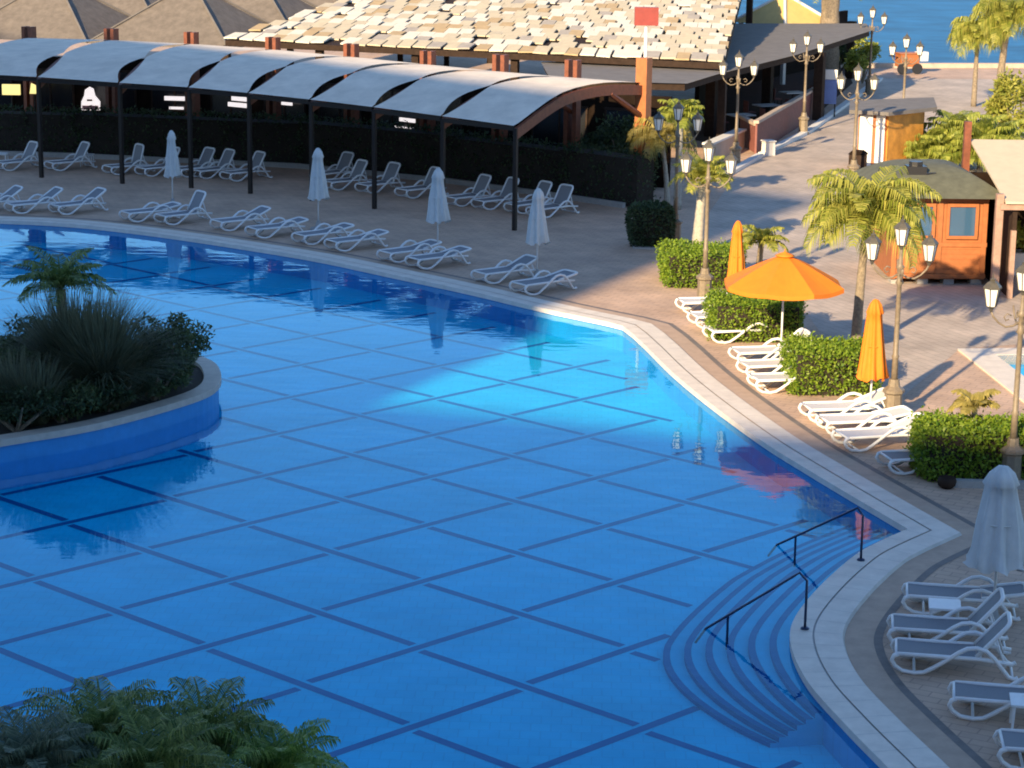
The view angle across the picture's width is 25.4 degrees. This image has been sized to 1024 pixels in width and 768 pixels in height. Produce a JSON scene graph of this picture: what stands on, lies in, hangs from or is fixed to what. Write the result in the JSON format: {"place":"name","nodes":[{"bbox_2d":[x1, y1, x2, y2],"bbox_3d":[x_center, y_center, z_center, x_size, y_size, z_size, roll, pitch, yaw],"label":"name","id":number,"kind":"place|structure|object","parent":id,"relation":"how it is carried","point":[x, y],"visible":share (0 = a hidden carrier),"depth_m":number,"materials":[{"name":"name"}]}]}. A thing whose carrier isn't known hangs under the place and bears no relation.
{"place":"outdoors","nodes":[
{"label":"outdoors","id":0,"kind":"place"},
{"bbox_2d":[0,342,93,426],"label":"ornamental grass","id":1,"kind":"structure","parent":0,"point":[23,375],"depth_m":46.22,"materials":[{"name":"green plant"}]},
{"bbox_2d":[0,281,209,404],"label":"ornamental grass","id":2,"kind":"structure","parent":0,"point":[89,339],"depth_m":47.73,"materials":[{"name":"green plant"}]},
{"bbox_2d":[71,355,164,409],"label":"ornamental grass","id":3,"kind":"object","parent":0,"point":[129,383],"depth_m":47.68,"materials":[{"name":"green plant"}]},
{"bbox_2d":[0,241,844,767],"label":"pool floor","id":4,"kind":"structure","parent":0,"point":[526,729],"depth_m":42.42,"materials":[{"name":"tile"}]},
{"bbox_2d":[0,356,220,489],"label":"planter island","id":5,"kind":"structure","parent":4,"relation":"on","point":[52,449],"depth_m":46.92,"materials":[{"name":"tile"}]},
{"bbox_2d":[0,384,63,431],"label":"shrub","id":6,"kind":"object","parent":5,"relation":"on","point":[6,418],"visible":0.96,"depth_m":45.76,"materials":[{"name":"green plant"}]},
{"bbox_2d":[0,331,66,373],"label":"shrub","id":7,"kind":"object","parent":5,"relation":"on","point":[13,349],"visible":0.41,"depth_m":47.86,"materials":[{"name":"green plant"}]},
{"bbox_2d":[2,246,116,319],"bbox_3d":[-9.822,-1.425,49.458,2.102,3.020,2.434,-12,18,-42],"label":"palm tree","id":8,"kind":"object","parent":5,"relation":"on","point":[64,276],"visible":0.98,"depth_m":49.07,"materials":[{"name":"green plant"}]},
{"bbox_2d":[36,376,102,422],"bbox_3d":[-9.225,0.368,46.554,1.739,0.956,1.106,1,13,0],"label":"shrub","id":9,"kind":"object","parent":5,"relation":"on","point":[72,409],"visible":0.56,"depth_m":46.41,"materials":[{"name":"green plant"}]},
{"bbox_2d":[71,370,136,413],"bbox_3d":[-8.660,0.179,47.555,1.682,0.989,1.231,1,13,0],"label":"shrub","id":10,"kind":"object","parent":5,"relation":"on","point":[108,407],"visible":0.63,"depth_m":47.30,"materials":[{"name":"green plant"}]},
{"bbox_2d":[133,358,192,400],"bbox_3d":[-7.672,-0.085,48.542,1.540,0.955,1.162,-7,16,-31],"label":"shrub","id":11,"kind":"object","parent":5,"relation":"on","point":[180,377],"visible":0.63,"depth_m":48.47,"materials":[{"name":"green plant"}]},
{"bbox_2d":[130,311,215,386],"bbox_3d":[-7.591,-0.766,49.913,1.861,1.669,1.980,4,14,15],"label":"shrub","id":12,"kind":"object","parent":5,"relation":"on","point":[193,341],"visible":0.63,"depth_m":49.69,"materials":[{"name":"green plant"}]},
{"bbox_2d":[0,244,817,767],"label":"pool floor bands","id":13,"kind":"object","parent":4,"relation":"on","point":[424,652],"visible":0.81,"depth_m":42.16,"materials":[{"name":"tile"}]},
{"bbox_2d":[663,525,892,747],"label":"pool steps","id":14,"kind":"structure","parent":4,"relation":"on","point":[747,683],"depth_m":35.95,"materials":[{"name":"tile"}]},
{"bbox_2d":[0,224,900,767],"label":"pool wall","id":15,"kind":"structure","parent":0,"point":[840,746],"depth_m":60.80,"materials":[{"name":"tile"}]},
{"bbox_2d":[0,39,1023,767],"bbox_3d":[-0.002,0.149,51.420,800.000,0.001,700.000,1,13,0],"label":"ground","id":16,"kind":"structure","parent":0,"point":[602,257],"depth_m":70.30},
{"bbox_2d":[0,102,92,152],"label":"hedge","id":17,"kind":"object","parent":16,"relation":"on","point":[18,131],"visible":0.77,"depth_m":88.39,"materials":[{"name":"green plant"}]},
{"bbox_2d":[0,704,107,767],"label":"palm tree","id":18,"kind":"object","parent":16,"relation":"on","point":[30,747],"visible":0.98,"depth_m":20.88,"materials":[{"name":"green plant"}]},
{"bbox_2d":[47,187,108,214],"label":"sun lounger","id":19,"kind":"object","parent":16,"relation":"on","point":[93,195],"visible":1,"depth_m":75.20,"materials":[{"name":"white plastic"}]},
{"bbox_2d":[6,675,191,767],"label":"palm tree","id":20,"kind":"object","parent":16,"relation":"on","point":[99,715],"visible":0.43,"depth_m":21.89,"materials":[{"name":"green plant"}]},
{"bbox_2d":[64,695,247,767],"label":"palm tree","id":21,"kind":"object","parent":16,"relation":"on","point":[167,751],"visible":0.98,"depth_m":21.23,"materials":[{"name":"green plant"}]},
{"bbox_2d":[163,130,180,207],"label":"closed umbrella","id":22,"kind":"object","parent":16,"relation":"on","point":[172,169],"visible":0.91,"depth_m":76.02,"materials":[{"name":"fabric"}]},
{"bbox_2d":[153,190,213,225],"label":"sun lounger","id":23,"kind":"object","parent":16,"relation":"on","point":[196,202],"visible":0.97,"depth_m":73.47,"materials":[{"name":"white plastic"}]},
{"bbox_2d":[53,103,324,162],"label":"hedge","id":24,"kind":"object","parent":16,"relation":"on","point":[274,139],"visible":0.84,"depth_m":87.22,"materials":[{"name":"green plant"}]},
{"bbox_2d":[133,676,296,767],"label":"palm tree","id":25,"kind":"object","parent":16,"relation":"on","point":[232,719],"visible":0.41,"depth_m":22.40,"materials":[{"name":"green plant"}]},
{"bbox_2d":[0,0,448,65],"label":"pavilion","id":26,"kind":"structure","parent":16,"relation":"on","point":[214,22],"depth_m":103.13,"materials":[{"name":"brown"}]},
{"bbox_2d":[209,205,270,231],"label":"sun lounger","id":27,"kind":"object","parent":16,"relation":"on","point":[255,214],"visible":0.95,"depth_m":72.47,"materials":[{"name":"white plastic"}]},
{"bbox_2d":[200,717,348,767],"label":"palm tree","id":28,"kind":"object","parent":16,"relation":"on","point":[296,751],"visible":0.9,"depth_m":22.21,"materials":[{"name":"green plant"}]},
{"bbox_2d":[244,217,308,238],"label":"sun lounger","id":29,"kind":"object","parent":16,"relation":"on","point":[292,222],"visible":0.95,"depth_m":71.15,"materials":[{"name":"white plastic"}]},
{"bbox_2d":[0,151,625,207],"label":"kerb","id":30,"kind":"structure","parent":16,"relation":"on","point":[604,202],"depth_m":85.28,"materials":[{"name":"stone"}]},
{"bbox_2d":[307,148,329,229],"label":"closed umbrella","id":31,"kind":"object","parent":16,"relation":"on","point":[318,189],"visible":0.98,"depth_m":71.97,"materials":[{"name":"fabric"}]},
{"bbox_2d":[291,222,354,244],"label":"sun lounger","id":32,"kind":"object","parent":16,"relation":"on","point":[342,227],"visible":0.92,"depth_m":70.15,"materials":[{"name":"white plastic"}]},
{"bbox_2d":[0,26,652,230],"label":"pergola","id":33,"kind":"object","parent":16,"relation":"on","point":[501,103],"visible":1,"depth_m":80.09,"materials":[{"name":"white fabric"}]},
{"bbox_2d":[0,56,672,187],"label":"restaurant","id":34,"kind":"structure","parent":16,"relation":"on","point":[549,127],"depth_m":90.17,"materials":[{"name":"black"}]},
{"bbox_2d":[38,68,74,108],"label":"window","id":35,"kind":"structure","parent":34,"relation":"in","point":[60,95],"depth_m":93.83,"materials":[{"name":"black glass"}]},
{"bbox_2d":[151,85,184,111],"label":"window","id":36,"kind":"structure","parent":34,"relation":"in","point":[157,96],"depth_m":93.33,"materials":[{"name":"black glass"}]},
{"bbox_2d":[531,104,588,146],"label":"window","id":37,"kind":"structure","parent":34,"relation":"in","point":[551,127],"depth_m":83.15,"materials":[{"name":"black glass"}]},
{"bbox_2d":[323,229,388,251],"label":"sun lounger","id":38,"kind":"object","parent":16,"relation":"on","point":[371,235],"visible":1,"depth_m":69.10,"materials":[{"name":"white plastic"}]},
{"bbox_2d":[293,113,476,178],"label":"hedge","id":39,"kind":"object","parent":16,"relation":"on","point":[414,151],"visible":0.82,"depth_m":84.42,"materials":[{"name":"green plant"}]},
{"bbox_2d":[376,239,441,262],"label":"sun lounger","id":40,"kind":"object","parent":16,"relation":"on","point":[425,245],"visible":0.88,"depth_m":67.36,"materials":[{"name":"white plastic"}]},
{"bbox_2d":[404,245,471,269],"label":"sun lounger","id":41,"kind":"object","parent":16,"relation":"on","point":[456,251],"visible":1,"depth_m":66.41,"materials":[{"name":"white plastic"}]},
{"bbox_2d":[426,168,450,258],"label":"closed umbrella","id":42,"kind":"object","parent":16,"relation":"on","point":[438,211],"visible":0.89,"depth_m":67.30,"materials":[{"name":"fabric"}]},
{"bbox_2d":[222,0,752,136],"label":"market hall","id":43,"kind":"structure","parent":16,"relation":"on","point":[691,34],"depth_m":98.44,"materials":[{"name":"beige stone"}]},
{"bbox_2d":[0,215,991,767],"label":"pool coping","id":44,"kind":"object","parent":16,"relation":"on","point":[888,719],"visible":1,"depth_m":41.22,"materials":[{"name":"stone"}]},
{"bbox_2d":[694,572,808,649],"bbox_3d":[3.794,3.641,35.864,1.809,1.521,0.139,3,14,10],"label":"handrail","id":45,"kind":"object","parent":44,"relation":"on","point":[804,627],"visible":0.96,"depth_m":35.77,"materials":[{"name":"black metal"}]},
{"bbox_2d":[470,254,535,283],"bbox_3d":[-0.186,-3.253,64.372,1.968,0.638,0.781,-9,17,-36],"label":"sun lounger","id":46,"kind":"object","parent":16,"relation":"on","point":[521,263],"visible":0.97,"depth_m":64.38,"materials":[{"name":"white plastic"}]},
{"bbox_2d":[446,129,589,191],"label":"hedge","id":47,"kind":"object","parent":16,"relation":"on","point":[475,157],"visible":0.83,"depth_m":81.32,"materials":[{"name":"green plant"}]},
{"bbox_2d":[526,188,550,277],"bbox_3d":[0.731,-4.263,64.399,0.709,2.620,0.681,-5,14,-21],"label":"closed umbrella","id":48,"kind":"object","parent":16,"relation":"on","point":[537,231],"visible":0.98,"depth_m":64.16,"materials":[{"name":"fabric"}]},
{"bbox_2d":[509,269,577,295],"bbox_3d":[0.907,-2.826,62.883,2.012,0.524,0.781,-10,17,-38],"label":"sun lounger","id":49,"kind":"object","parent":16,"relation":"on","point":[556,277],"visible":1,"depth_m":62.83,"materials":[{"name":"white plastic"}]},
{"bbox_2d":[525,184,579,217],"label":"sun lounger","id":50,"kind":"object","parent":16,"relation":"on","point":[561,198],"visible":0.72,"depth_m":76.06,"materials":[{"name":"white plastic"}]},
{"bbox_2d":[552,137,662,205],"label":"hedge","id":51,"kind":"object","parent":16,"relation":"on","point":[627,179],"visible":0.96,"depth_m":78.33,"materials":[{"name":"green plant"}]},
{"bbox_2d":[588,110,660,180],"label":"shrub","id":52,"kind":"object","parent":16,"relation":"on","point":[626,128],"visible":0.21,"depth_m":80.78,"materials":[{"name":"green plant"}]},
{"bbox_2d":[634,7,658,56],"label":"sign pole","id":53,"kind":"object","parent":16,"relation":"on","point":[645,17],"visible":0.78,"depth_m":78.24,"materials":[{"name":"red"}]},
{"bbox_2d":[624,199,677,249],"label":"barrel shrub","id":54,"kind":"object","parent":16,"relation":"on","point":[648,226],"visible":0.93,"depth_m":69.68,"materials":[{"name":"green plant"}]},
{"bbox_2d":[626,116,697,202],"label":"palm tree","id":55,"kind":"object","parent":16,"relation":"on","point":[650,137],"visible":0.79,"depth_m":77.97,"materials":[{"name":"green plant"}]},
{"bbox_2d":[653,100,703,242],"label":"lamp post","id":56,"kind":"object","parent":16,"relation":"on","point":[678,110],"visible":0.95,"depth_m":69.91,"materials":[{"name":"brown metal"}]},
{"bbox_2d":[657,98,704,209],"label":"palm tree","id":57,"kind":"object","parent":16,"relation":"on","point":[689,111],"visible":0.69,"depth_m":76.64,"materials":[{"name":"green plant"}]},
{"bbox_2d":[652,237,749,288],"bbox_3d":[5.405,-3.426,64.579,2.805,1.303,2.635,1,13,0],"label":"hedge","id":58,"kind":"object","parent":16,"relation":"on","point":[680,262],"visible":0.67,"depth_m":63.66,"materials":[{"name":"green plant"}]},
{"bbox_2d":[668,149,733,244],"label":"palm tree","id":59,"kind":"object","parent":16,"relation":"on","point":[699,168],"visible":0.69,"depth_m":68.39,"materials":[{"name":"green plant"}]},
{"bbox_2d":[680,137,737,296],"bbox_3d":[5.252,-4.413,61.199,1.329,4.510,1.037,11,17,37],"label":"lamp post","id":60,"kind":"object","parent":16,"relation":"on","point":[704,277],"visible":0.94,"depth_m":60.94,"materials":[{"name":"brown metal"}]},
{"bbox_2d":[702,128,746,162],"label":"wall","id":61,"kind":"structure","parent":16,"relation":"on","point":[723,143],"depth_m":90.82,"materials":[{"name":"stone"}]},
{"bbox_2d":[727,221,745,276],"bbox_3d":[5.840,-2.942,59.061,0.535,2.650,0.562,-5,15,-23],"label":"closed umbrella","id":62,"kind":"object","parent":16,"relation":"on","point":[736,263],"visible":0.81,"depth_m":58.83,"materials":[{"name":"fabric"}]},
{"bbox_2d":[719,50,758,163],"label":"lamp post","id":63,"kind":"object","parent":16,"relation":"on","point":[736,148],"visible":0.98,"depth_m":87.47,"materials":[{"name":"brown metal"}]},
{"bbox_2d":[700,284,808,342],"bbox_3d":[6.162,-1.738,57.401,2.788,1.383,2.209,1,13,0],"label":"hedge","id":64,"kind":"object","parent":16,"relation":"on","point":[725,310],"visible":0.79,"depth_m":56.67,"materials":[{"name":"green plant"}]},
{"bbox_2d":[728,327,810,364],"bbox_3d":[6.197,-0.905,54.532,1.902,0.781,0.781,-2,14,-13],"label":"sun lounger","id":65,"kind":"object","parent":16,"relation":"on","point":[764,348],"visible":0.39,"depth_m":54.62,"materials":[{"name":"white plastic"}]},
{"bbox_2d":[753,87,812,153],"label":"wall","id":66,"kind":"structure","parent":16,"relation":"on","point":[779,122],"depth_m":96.85,"materials":[{"name":"paint"}]},
{"bbox_2d":[724,249,843,371],"bbox_3d":[6.342,-1.704,53.194,2.679,2.960,2.679,-12,18,-43],"label":"open umbrella","id":67,"kind":"object","parent":16,"relation":"on","point":[784,276],"visible":0.95,"depth_m":52.33,"materials":[{"name":"fabric"}]},
{"bbox_2d":[725,77,882,174],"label":"promenade kerb","id":68,"kind":"structure","parent":16,"relation":"on","point":[814,126],"depth_m":97.61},
{"bbox_2d":[789,30,824,134],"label":"lamp post","id":69,"kind":"object","parent":16,"relation":"on","point":[803,118],"visible":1,"depth_m":97.75,"materials":[{"name":"brown metal"}]},
{"bbox_2d":[775,331,882,397],"bbox_3d":[7.314,-0.435,51.957,2.497,1.339,2.214,1,13,0],"label":"hedge","id":70,"kind":"object","parent":16,"relation":"on","point":[825,366],"visible":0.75,"depth_m":51.25,"materials":[{"name":"green plant"}]},
{"bbox_2d":[798,387,885,423],"bbox_3d":[7.240,0.459,49.147,1.968,0.638,0.781,-2,14,-11],"label":"sun lounger","id":71,"kind":"object","parent":16,"relation":"on","point":[843,406],"visible":0.77,"depth_m":49.14,"materials":[{"name":"white plastic"}]},
{"bbox_2d":[690,78,1023,407],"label":"promenade","id":72,"kind":"structure","parent":16,"relation":"on","point":[940,323],"depth_m":69.10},
{"bbox_2d":[742,224,788,263],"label":"palm tree","id":73,"kind":"object","parent":72,"relation":"on","point":[767,236],"visible":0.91,"depth_m":65.18,"materials":[{"name":"green plant"}]},
{"bbox_2d":[836,63,879,183],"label":"lamp post","id":74,"kind":"object","parent":72,"relation":"on","point":[853,165],"visible":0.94,"depth_m":82.81,"materials":[{"name":"brown metal"}]},
{"bbox_2d":[800,165,941,340],"bbox_3d":[8.636,-2.949,55.221,3.333,4.513,3.552,1,13,0],"label":"palm tree","id":75,"kind":"object","parent":72,"relation":"on","point":[868,206],"visible":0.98,"depth_m":54.34,"materials":[{"name":"green plant"}]},
{"bbox_2d":[849,97,936,165],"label":"kiosk","id":76,"kind":"object","parent":72,"relation":"on","point":[888,129],"visible":0.72,"depth_m":86.45,"materials":[{"name":"orange wood"}]},
{"bbox_2d":[846,159,998,283],"bbox_3d":[11.986,-4.922,66.106,3.926,3.420,4.600,0,13,-2],"label":"kiosk","id":77,"kind":"object","parent":72,"relation":"on","point":[959,230],"visible":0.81,"depth_m":64.48,"materials":[{"name":"orange wood"}]},
{"bbox_2d":[945,203,978,238],"bbox_3d":[12.747,-4.608,64.307,0.913,1.010,0.100,0,13,-2],"label":"window","id":78,"kind":"structure","parent":77,"relation":"in","point":[962,220],"depth_m":64.30,"materials":[{"name":"blue glass"}]},
{"bbox_2d":[902,129,973,161],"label":"palm shrub","id":79,"kind":"object","parent":72,"relation":"on","point":[927,150],"visible":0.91,"depth_m":87.06,"materials":[{"name":"green plant"}]},
{"bbox_2d":[946,16,1011,106],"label":"palm tree","id":80,"kind":"object","parent":72,"relation":"on","point":[959,35],"visible":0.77,"depth_m":108.84,"materials":[{"name":"green plant"}]},
{"bbox_2d":[961,121,1023,298],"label":"canvas pavilion","id":81,"kind":"structure","parent":72,"relation":"on","point":[1002,161],"depth_m":64.06,"materials":[{"name":"beige fabric"}]},
{"bbox_2d":[964,0,1023,83],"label":"palm tree","id":82,"kind":"object","parent":72,"relation":"on","point":[1009,14],"visible":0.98,"depth_m":107.92,"materials":[{"name":"green plant"}]},
{"bbox_2d":[981,66,1023,131],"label":"shrub","id":83,"kind":"object","parent":72,"relation":"on","point":[1001,101],"visible":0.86,"depth_m":98.20,"materials":[{"name":"green plant"}]},
{"bbox_2d":[842,37,881,82],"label":"tree","id":84,"kind":"object","parent":16,"relation":"on","point":[860,55],"visible":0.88,"depth_m":120.17,"materials":[{"name":"green plant"}]},
{"bbox_2d":[814,404,913,436],"bbox_3d":[7.481,0.766,48.114,2.012,0.524,0.781,-2,14,-12],"label":"sun lounger","id":85,"kind":"object","parent":16,"relation":"on","point":[863,418],"visible":0.73,"depth_m":48.12,"materials":[{"name":"white plastic"}]},
{"bbox_2d":[856,299,888,411],"bbox_3d":[7.775,-0.530,48.972,0.704,2.660,0.682,7,15,25],"label":"closed umbrella","id":86,"kind":"object","parent":16,"relation":"on","point":[872,366],"visible":0.94,"depth_m":48.75,"materials":[{"name":"fabric"}]},
{"bbox_2d":[830,412,923,452],"bbox_3d":[7.638,0.989,46.936,1.968,0.638,0.781,-3,14,-15],"label":"sun lounger","id":87,"kind":"object","parent":16,"relation":"on","point":[895,428],"visible":0.67,"depth_m":46.90,"materials":[{"name":"white plastic"}]},
{"bbox_2d":[865,215,938,423],"bbox_3d":[8.251,-1.381,48.579,1.329,4.510,1.037,11,17,37],"label":"lamp post","id":88,"kind":"object","parent":16,"relation":"on","point":[893,390],"visible":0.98,"depth_m":48.30,"materials":[{"name":"brown metal"}]},
{"bbox_2d":[886,587,1010,654],"bbox_3d":[6.786,3.608,35.222,1.902,0.918,0.781,3,13,8],"label":"sun lounger","id":89,"kind":"object","parent":16,"relation":"on","point":[909,625],"visible":0.83,"depth_m":35.23,"materials":[{"name":"white plastic"}]},
{"bbox_2d":[890,611,1017,681],"bbox_3d":[6.657,3.866,34.126,1.903,0.918,0.781,3,14,9],"label":"sun lounger","id":90,"kind":"object","parent":16,"relation":"on","point":[914,649],"visible":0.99,"depth_m":34.05,"materials":[{"name":"white plastic"}]},
{"bbox_2d":[899,405,1023,481],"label":"hedge","id":91,"kind":"object","parent":16,"relation":"on","point":[959,447],"visible":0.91,"depth_m":44.37,"materials":[{"name":"green plant"}]},
{"bbox_2d":[901,575,1023,621],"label":"sun lounger","id":92,"kind":"object","parent":16,"relation":"on","point":[921,592],"visible":0.85,"depth_m":36.78,"materials":[{"name":"white plastic"}]},
{"bbox_2d":[903,109,1023,171],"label":"palm shrub","id":93,"kind":"object","parent":16,"relation":"on","point":[987,128],"visible":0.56,"depth_m":87.68,"materials":[{"name":"green plant"}]},
{"bbox_2d":[946,388,1000,421],"bbox_3d":[9.201,0.888,45.307,1.088,1.630,1.097,1,13,0],"label":"palm tree","id":94,"kind":"object","parent":16,"relation":"on","point":[968,402],"visible":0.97,"depth_m":45.08,"materials":[{"name":"yellow plant"}]},
{"bbox_2d":[947,676,1023,720],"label":"sun lounger","id":95,"kind":"object","parent":16,"relation":"on","point":[972,693],"visible":0.96,"depth_m":32.43,"materials":[{"name":"white plastic"}]},
{"bbox_2d":[958,348,1023,402],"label":"pool coping","id":96,"kind":"object","parent":16,"relation":"on","point":[990,362],"visible":0.88,"depth_m":54.70,"materials":[{"name":"stone"}]},
{"bbox_2d":[963,465,1023,627],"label":"closed umbrella","id":97,"kind":"object","parent":16,"relation":"on","point":[997,545],"visible":0.9,"depth_m":35.72,"materials":[{"name":"fabric"}]},
{"bbox_2d":[983,262,1023,479],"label":"lamp post","id":98,"kind":"object","parent":16,"relation":"on","point":[1012,450],"visible":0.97,"depth_m":43.74,"materials":[{"name":"brown metal"}]},
{"bbox_2d":[993,728,1023,767],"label":"sun lounger","id":99,"kind":"object","parent":16,"relation":"on","point":[1011,740],"visible":1,"depth_m":30.70,"materials":[{"name":"white plastic"}]},
{"bbox_2d":[690,68,852,140],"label":"terrace floor","id":100,"kind":"structure","parent":0,"point":[751,92],"depth_m":114.61,"materials":[{"name":"black"}]},
{"bbox_2d":[541,10,871,136],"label":"terrace bar","id":101,"kind":"object","parent":100,"relation":"on","point":[766,46],"visible":0.56,"depth_m":103.02,"materials":[{"name":"brown wood"}]},
{"bbox_2d":[736,0,820,84],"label":"beach hut","id":102,"kind":"object","parent":100,"relation":"on","point":[783,11],"visible":0.49,"depth_m":119.85,"materials":[{"name":"yellow paint"}]},
{"bbox_2d":[813,0,861,79],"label":"hut","id":103,"kind":"object","parent":100,"relation":"on","point":[829,11],"visible":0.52,"depth_m":119.43,"materials":[{"name":"beige"}]},
{"bbox_2d":[736,0,1023,62],"bbox_3d":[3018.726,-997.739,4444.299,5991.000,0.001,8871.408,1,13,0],"label":"sea","id":104,"kind":"structure","parent":0,"point":[927,23],"depth_m":172.85,"materials":[{"name":"liquid"}]},
{"bbox_2d":[840,63,1023,67],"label":"quay","id":105,"kind":"structure","parent":0,"point":[951,65],"depth_m":129.80,"materials":[{"name":"concrete"}]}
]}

